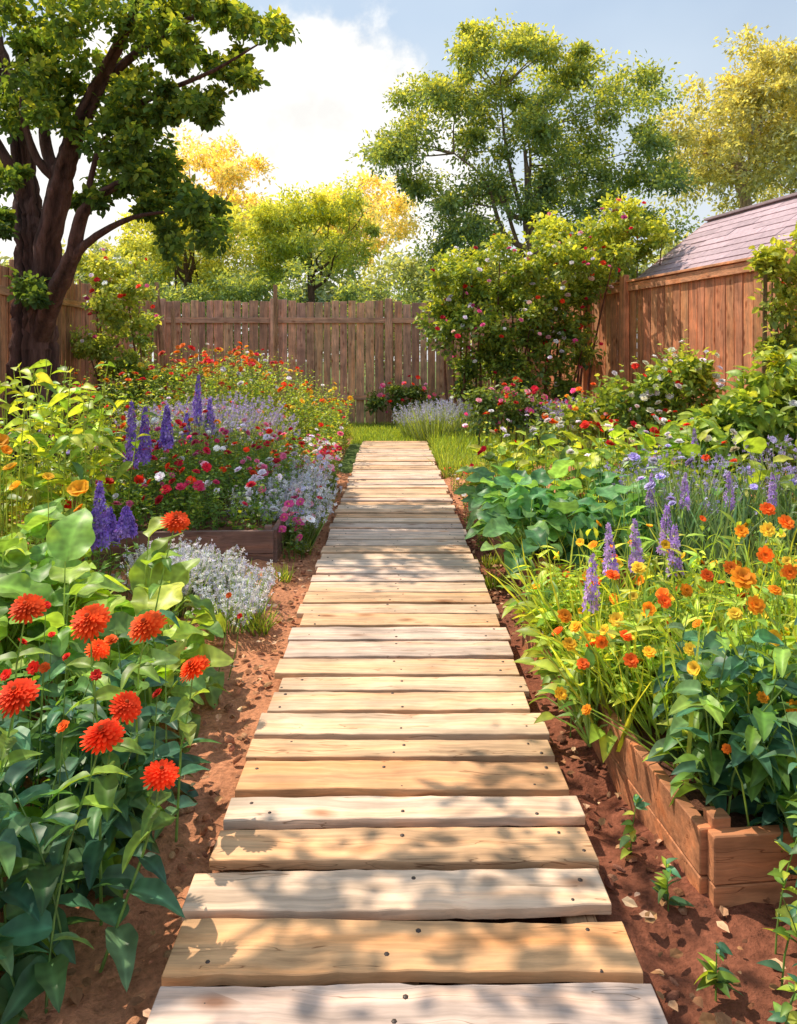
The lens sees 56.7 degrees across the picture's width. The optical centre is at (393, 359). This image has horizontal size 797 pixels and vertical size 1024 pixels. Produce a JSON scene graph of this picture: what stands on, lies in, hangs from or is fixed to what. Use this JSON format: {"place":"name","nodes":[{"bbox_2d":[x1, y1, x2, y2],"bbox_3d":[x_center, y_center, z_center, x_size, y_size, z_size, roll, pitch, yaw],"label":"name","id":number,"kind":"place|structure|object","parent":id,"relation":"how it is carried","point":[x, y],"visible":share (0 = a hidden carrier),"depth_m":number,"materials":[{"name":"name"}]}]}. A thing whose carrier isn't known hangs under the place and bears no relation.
{"place":"outdoors","nodes":[
{"label":"outdoors","id":0,"kind":"place"},
{"bbox_2d":[0,361,796,1023],"bbox_3d":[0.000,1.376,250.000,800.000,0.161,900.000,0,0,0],"label":"ground","id":1,"kind":"structure","parent":0,"point":[696,925],"depth_m":1.95,"materials":[{"name":"soil"}]},
{"bbox_2d":[0,259,153,434],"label":"wooden fence","id":2,"kind":"object","parent":1,"relation":"on","point":[73,313],"visible":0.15,"depth_m":11.68,"materials":[{"name":"brown wood"}]},
{"bbox_2d":[0,359,157,634],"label":"sunflower plants","id":3,"kind":"object","parent":1,"relation":"on","point":[38,481],"visible":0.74,"depth_m":4.54,"materials":[{"name":"green plant"}]},
{"bbox_2d":[0,406,183,514],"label":"aster bed","id":4,"kind":"object","parent":1,"relation":"on","point":[62,458],"visible":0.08,"depth_m":6.84,"materials":[{"name":"green plant"}]},
{"bbox_2d":[0,511,218,1023],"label":"zinnia plant","id":5,"kind":"object","parent":1,"relation":"on","point":[45,859],"visible":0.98,"depth_m":1.82,"materials":[{"name":"green plant"}]},
{"bbox_2d":[0,497,233,752],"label":"swiss chard plants","id":6,"kind":"object","parent":1,"relation":"on","point":[57,574],"visible":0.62,"depth_m":2.94,"materials":[{"name":"green plant"}]},
{"bbox_2d":[0,592,241,888],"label":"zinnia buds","id":7,"kind":"object","parent":1,"relation":"on","point":[33,667],"visible":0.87,"depth_m":2.09,"materials":[{"name":"green plant"}]},
{"bbox_2d":[69,248,205,424],"bbox_3d":[-4.011,-0.179,11.562,2.219,3.152,1.958,0,0,44],"label":"climbing rose","id":8,"kind":"object","parent":1,"relation":"on","point":[111,316],"visible":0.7,"depth_m":11.30,"materials":[{"name":"green plant"}]},
{"bbox_2d":[0,0,301,484],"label":"maple tree","id":9,"kind":"object","parent":1,"relation":"on","point":[132,119],"visible":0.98,"depth_m":7.37,"materials":[{"name":"green plant"}]},
{"bbox_2d":[84,375,220,597],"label":"delphinium flowers","id":10,"kind":"object","parent":1,"relation":"on","point":[106,533],"visible":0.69,"depth_m":5.55,"materials":[{"name":"purple plant"}]},
{"bbox_2d":[29,478,288,568],"bbox_3d":[-1.622,1.274,5.996,1.677,0.329,2.282,0,0,0],"label":"raised planter box","id":11,"kind":"object","parent":1,"relation":"on","point":[264,544],"visible":0.16,"depth_m":4.90,"materials":[{"name":"brown wood"}]},
{"bbox_2d":[52,417,307,530],"bbox_3d":[-1.618,0.892,6.079,1.700,0.718,2.285,0,0,0],"label":"petunia bed","id":12,"kind":"object","parent":11,"relation":"in","point":[195,499],"visible":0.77,"depth_m":5.67,"materials":[{"name":"green plant"}]},
{"bbox_2d":[154,282,166,390],"bbox_3d":[-4.530,-0.067,14.499,0.336,2.920,0.118,0,0,0],"label":"garden stake","id":13,"kind":"object","parent":1,"relation":"on","point":[160,335],"visible":0.47,"depth_m":14.46,"materials":[{"name":"wood"}]},
{"bbox_2d":[57,354,267,464],"bbox_3d":[-3.498,0.649,10.627,2.828,1.483,4.156,0,0,0],"label":"geum bed","id":14,"kind":"object","parent":1,"relation":"on","point":[147,393],"visible":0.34,"depth_m":9.93,"materials":[{"name":"green plant"}]},
{"bbox_2d":[170,308,177,402],"bbox_3d":[-4.286,0.187,14.501,0.195,2.408,0.122,0,0,0],"label":"garden stake","id":15,"kind":"object","parent":1,"relation":"on","point":[173,332],"visible":0.41,"depth_m":14.46,"materials":[{"name":"wood"}]},
{"bbox_2d":[107,194,269,351],"bbox_3d":[-6.091,-1.777,21.863,4.666,6.560,3.902,0,0,0],"label":"linden tree","id":16,"kind":"object","parent":1,"relation":"on","point":[128,245],"visible":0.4,"depth_m":21.32,"materials":[{"name":"yellow plant"}]},
{"bbox_2d":[111,533,280,637],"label":"alyssum plants","id":17,"kind":"object","parent":1,"relation":"on","point":[208,580],"visible":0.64,"depth_m":4.02,"materials":[{"name":"white plant"}]},
{"bbox_2d":[113,390,299,477],"bbox_3d":[-2.092,0.851,8.075,2.152,1.085,2.050,0,0,0],"label":"lavender bush","id":18,"kind":"object","parent":1,"relation":"on","point":[255,420],"visible":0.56,"depth_m":8.03,"materials":[{"name":"purple plant"}]},
{"bbox_2d":[155,341,259,431],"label":"dahlia plants","id":19,"kind":"object","parent":1,"relation":"on","point":[249,361],"visible":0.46,"depth_m":9.50,"materials":[{"name":"green plant"}]},
{"bbox_2d":[138,124,277,388],"bbox_3d":[-8.406,-4.569,33.881,6.616,12.107,6.115,0,0,0],"label":"birch tree","id":20,"kind":"object","parent":1,"relation":"on","point":[228,176],"visible":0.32,"depth_m":33.20,"materials":[{"name":"yellow plant"}]},
{"bbox_2d":[100,397,343,485],"bbox_3d":[-1.861,0.918,8.204,2.623,0.945,2.321,0,0,0],"label":"cosmos bed","id":21,"kind":"object","parent":1,"relation":"on","point":[308,438],"visible":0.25,"depth_m":7.74,"materials":[{"name":"green plant"}]},
{"bbox_2d":[168,343,353,467],"bbox_3d":[-1.759,0.579,10.733,2.402,1.622,3.478,0,0,0],"label":"poppy bed","id":22,"kind":"object","parent":1,"relation":"on","point":[291,406],"visible":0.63,"depth_m":10.21,"materials":[{"name":"green plant"}]},
{"bbox_2d":[241,603,283,636],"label":"grass tuft","id":23,"kind":"object","parent":1,"relation":"on","point":[260,624],"visible":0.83,"depth_m":3.73,"materials":[{"name":"green plant"}]},
{"bbox_2d":[121,255,427,380],"bbox_3d":[-4.295,-1.069,19.689,10.510,3.626,3.247,0,0,0],"label":"distant hedgerow","id":24,"kind":"object","parent":1,"relation":"on","point":[347,293],"visible":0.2,"depth_m":19.51,"materials":[{"name":"green plant"}]},
{"bbox_2d":[273,285,278,427],"bbox_3d":[-2.308,-0.045,14.501,0.105,2.873,0.121,0,0,45],"label":"fence post","id":25,"kind":"object","parent":1,"relation":"on","point":[275,326],"visible":0.65,"depth_m":14.46,"materials":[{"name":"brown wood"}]},
{"bbox_2d":[263,561,296,582],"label":"grass tuft","id":26,"kind":"object","parent":1,"relation":"on","point":[283,574],"visible":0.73,"depth_m":4.60,"materials":[{"name":"green plant"}]},
{"bbox_2d":[225,456,341,546],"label":"alyssum plants","id":27,"kind":"object","parent":1,"relation":"on","point":[320,510],"visible":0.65,"depth_m":5.63,"materials":[{"name":"white plant"}]},
{"bbox_2d":[291,534,316,554],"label":"grass tuft","id":28,"kind":"object","parent":1,"relation":"on","point":[309,545],"visible":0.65,"depth_m":5.28,"materials":[{"name":"green plant"}]},
{"bbox_2d":[271,437,341,561],"bbox_3d":[-0.896,1.130,6.734,0.758,0.520,3.554,0,0,0],"label":"phlox border","id":29,"kind":"object","parent":1,"relation":"on","point":[324,453],"visible":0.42,"depth_m":5.41,"materials":[{"name":"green plant"}]},
{"bbox_2d":[236,171,381,393],"bbox_3d":[-2.531,-2.055,23.066,4.634,7.137,4.109,0,0,-17],"label":"linden tree","id":30,"kind":"object","parent":1,"relation":"on","point":[294,219],"visible":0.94,"depth_m":22.45,"materials":[{"name":"green plant"}]},
{"bbox_2d":[153,299,534,424],"bbox_3d":[-1.038,0.050,15.796,8.228,2.721,0.143,0,0,0],"label":"wooden fence","id":31,"kind":"object","parent":1,"relation":"on","point":[300,320],"visible":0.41,"depth_m":15.84,"materials":[{"name":"brown wood"}]},
{"bbox_2d":[0,226,689,377],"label":"distant treeline","id":32,"kind":"object","parent":1,"relation":"on","point":[323,296],"visible":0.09,"depth_m":29.75,"materials":[{"name":"green plant"}]},
{"bbox_2d":[289,170,424,388],"bbox_3d":[-1.856,-3.824,35.654,7.269,10.615,6.721,0,0,0],"label":"birch tree","id":33,"kind":"object","parent":1,"relation":"on","point":[398,205],"visible":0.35,"depth_m":35.35,"materials":[{"name":"yellow plant"}]},
{"bbox_2d":[0,486,780,1023],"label":"soil clods","id":34,"kind":"object","parent":1,"relation":"on","point":[608,880],"visible":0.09,"depth_m":2.25,"materials":[{"name":"brown soil"}]},
{"bbox_2d":[0,502,796,1023],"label":"fallen leaf litter","id":35,"kind":"object","parent":1,"relation":"on","point":[650,916],"visible":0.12,"depth_m":1.80,"materials":[{"name":"brown plant"}]},
{"bbox_2d":[364,375,442,426],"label":"rose bush","id":36,"kind":"object","parent":1,"relation":"on","point":[400,394],"visible":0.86,"depth_m":15.13,"materials":[{"name":"green plant"}]},
{"bbox_2d":[146,441,667,1023],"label":"wooden boardwalk","id":37,"kind":"structure","parent":1,"relation":"on","point":[398,709],"depth_m":2.03,"materials":[{"name":"brown wood"}]},
{"bbox_2d":[391,398,491,444],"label":"lavender bush","id":38,"kind":"object","parent":1,"relation":"on","point":[437,420],"visible":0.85,"depth_m":12.26,"materials":[{"name":"green plant"}]},
{"bbox_2d":[443,458,488,550],"bbox_3d":[0.810,1.287,7.167,0.476,0.206,3.663,0,0,0],"label":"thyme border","id":39,"kind":"object","parent":1,"relation":"on","point":[463,497],"visible":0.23,"depth_m":7.75,"materials":[{"name":"green plant"}]},
{"bbox_2d":[475,550,503,568],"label":"grass tuft","id":40,"kind":"object","parent":1,"relation":"on","point":[489,562],"visible":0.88,"depth_m":4.93,"materials":[{"name":"green plant"}]},
{"bbox_2d":[483,567,509,590],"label":"grass tuft","id":41,"kind":"object","parent":1,"relation":"on","point":[491,581],"visible":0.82,"depth_m":4.48,"materials":[{"name":"green plant"}]},
{"bbox_2d":[450,373,559,448],"bbox_3d":[1.721,0.771,10.510,1.873,1.237,1.054,0,0,0],"label":"geranium bush","id":42,"kind":"object","parent":1,"relation":"on","point":[484,402],"visible":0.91,"depth_m":10.41,"materials":[{"name":"green plant"}]},
{"bbox_2d":[345,8,709,297],"bbox_3d":[4.723,-5.334,26.144,12.774,13.850,7.864,0,0,11],"label":"oak tree","id":43,"kind":"object","parent":1,"relation":"on","point":[442,95],"visible":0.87,"depth_m":25.28,"materials":[{"name":"green plant"}]},
{"bbox_2d":[412,188,680,435],"bbox_3d":[2.639,-0.841,12.781,4.642,4.485,2.699,0,0,0],"label":"rose bush","id":44,"kind":"object","parent":1,"relation":"on","point":[453,312],"visible":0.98,"depth_m":12.50,"materials":[{"name":"green plant"}]},
{"bbox_2d":[528,377,625,459],"bbox_3d":[2.220,0.794,8.768,1.317,1.199,0.907,0,0,0],"label":"peony bush","id":45,"kind":"object","parent":1,"relation":"on","point":[580,409],"visible":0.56,"depth_m":8.73,"materials":[{"name":"green plant"}]},
{"bbox_2d":[456,404,796,535],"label":"bean plants","id":46,"kind":"object","parent":1,"relation":"on","point":[608,450],"visible":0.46,"depth_m":5.95,"materials":[{"name":"green plant"}]},
{"bbox_2d":[469,493,794,595],"bbox_3d":[1.592,1.287,5.340,1.735,0.304,2.269,0,0,-4],"label":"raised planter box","id":47,"kind":"object","parent":1,"relation":"on","point":[501,551],"visible":0.07,"depth_m":4.29,"materials":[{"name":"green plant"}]},
{"bbox_2d":[454,457,693,576],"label":"cabbage plants","id":48,"kind":"object","parent":47,"relation":"in","point":[515,508],"visible":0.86,"depth_m":4.39,"materials":[{"name":"green plant"}]},
{"bbox_2d":[522,600,796,907],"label":"raised planter box","id":49,"kind":"object","parent":1,"relation":"on","point":[724,859],"visible":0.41,"depth_m":1.92,"materials":[{"name":"brown wood"}]},
{"bbox_2d":[482,505,796,805],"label":"nasturtium bed","id":50,"kind":"object","parent":49,"relation":"in","point":[547,602],"visible":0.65,"depth_m":2.72,"materials":[{"name":"green plant"}]},
{"bbox_2d":[557,428,787,737],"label":"salvia flowers","id":51,"kind":"object","parent":49,"relation":"in","point":[637,553],"visible":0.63,"depth_m":2.95,"materials":[{"name":"purple plant"}]},
{"bbox_2d":[554,502,796,826],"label":"marigold flowers","id":52,"kind":"object","parent":49,"relation":"in","point":[745,577],"visible":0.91,"depth_m":2.40,"materials":[{"name":"orange plant"}]},
{"bbox_2d":[645,613,796,874],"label":"eggplant foliage","id":53,"kind":"object","parent":49,"relation":"in","point":[769,784],"visible":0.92,"depth_m":1.99,"materials":[{"name":"green plant"}]},
{"bbox_2d":[592,329,734,463],"bbox_3d":[3.064,0.523,8.313,1.563,1.743,1.151,0,0,24],"label":"peony bush","id":54,"kind":"object","parent":1,"relation":"on","point":[653,392],"visible":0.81,"depth_m":8.20,"materials":[{"name":"green plant"}]},
{"bbox_2d":[533,240,796,454],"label":"wooden fence","id":55,"kind":"object","parent":1,"relation":"on","point":[703,307],"visible":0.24,"depth_m":11.02,"materials":[{"name":"brown wood"}]},
{"bbox_2d":[568,436,796,601],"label":"iris plants","id":56,"kind":"object","parent":1,"relation":"on","point":[719,548],"visible":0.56,"depth_m":4.34,"materials":[{"name":"green plant"}]},
{"bbox_2d":[594,432,796,546],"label":"lavender bush","id":57,"kind":"object","parent":1,"relation":"on","point":[781,470],"visible":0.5,"depth_m":4.98,"materials":[{"name":"green plant"}]},
{"bbox_2d":[619,695,796,1023],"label":"weed sprigs","id":58,"kind":"object","parent":1,"relation":"on","point":[721,978],"visible":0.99,"depth_m":1.62,"materials":[{"name":"green plant"}]},
{"bbox_2d":[632,192,796,371],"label":"garden shed","id":59,"kind":"structure","parent":1,"relation":"on","point":[736,234],"depth_m":11.49,"materials":[{"name":"brown wood"}]},
{"bbox_2d":[638,22,796,214],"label":"oak tree","id":60,"kind":"object","parent":1,"relation":"on","point":[749,95],"visible":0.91,"depth_m":29.58,"materials":[{"name":"yellow plant"}]},
{"bbox_2d":[653,325,796,517],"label":"currant bush","id":61,"kind":"object","parent":1,"relation":"on","point":[772,413],"visible":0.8,"depth_m":5.88,"materials":[{"name":"green plant"}]},
{"bbox_2d":[698,72,796,214],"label":"oak tree","id":62,"kind":"object","parent":1,"relation":"on","point":[765,194],"visible":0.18,"depth_m":33.02,"materials":[{"name":"yellow plant"}]},
{"bbox_2d":[743,220,796,484],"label":"honeysuckle vine","id":63,"kind":"object","parent":1,"relation":"on","point":[769,264],"visible":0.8,"depth_m":7.56,"materials":[{"name":"green plant"}]},
{"bbox_2d":[0,0,796,360],"label":"sky","id":64,"kind":"structure","parent":0,"point":[326,89],"materials":[{"name":"white"}]},
{"bbox_2d":[328,421,575,478],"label":"lawn grass","id":65,"kind":"structure","parent":0,"point":[447,450],"depth_m":11.10,"materials":[{"name":"green plant"}]},
{"bbox_2d":[511,397,632,459],"bbox_3d":[2.531,0.926,10.455,1.585,0.932,2.529,0,0,-30],"label":"flowering bush","id":66,"kind":"object","parent":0,"point":[571,427],"visible":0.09,"depth_m":10.25,"materials":[{"name":"green plant"}]}
]}

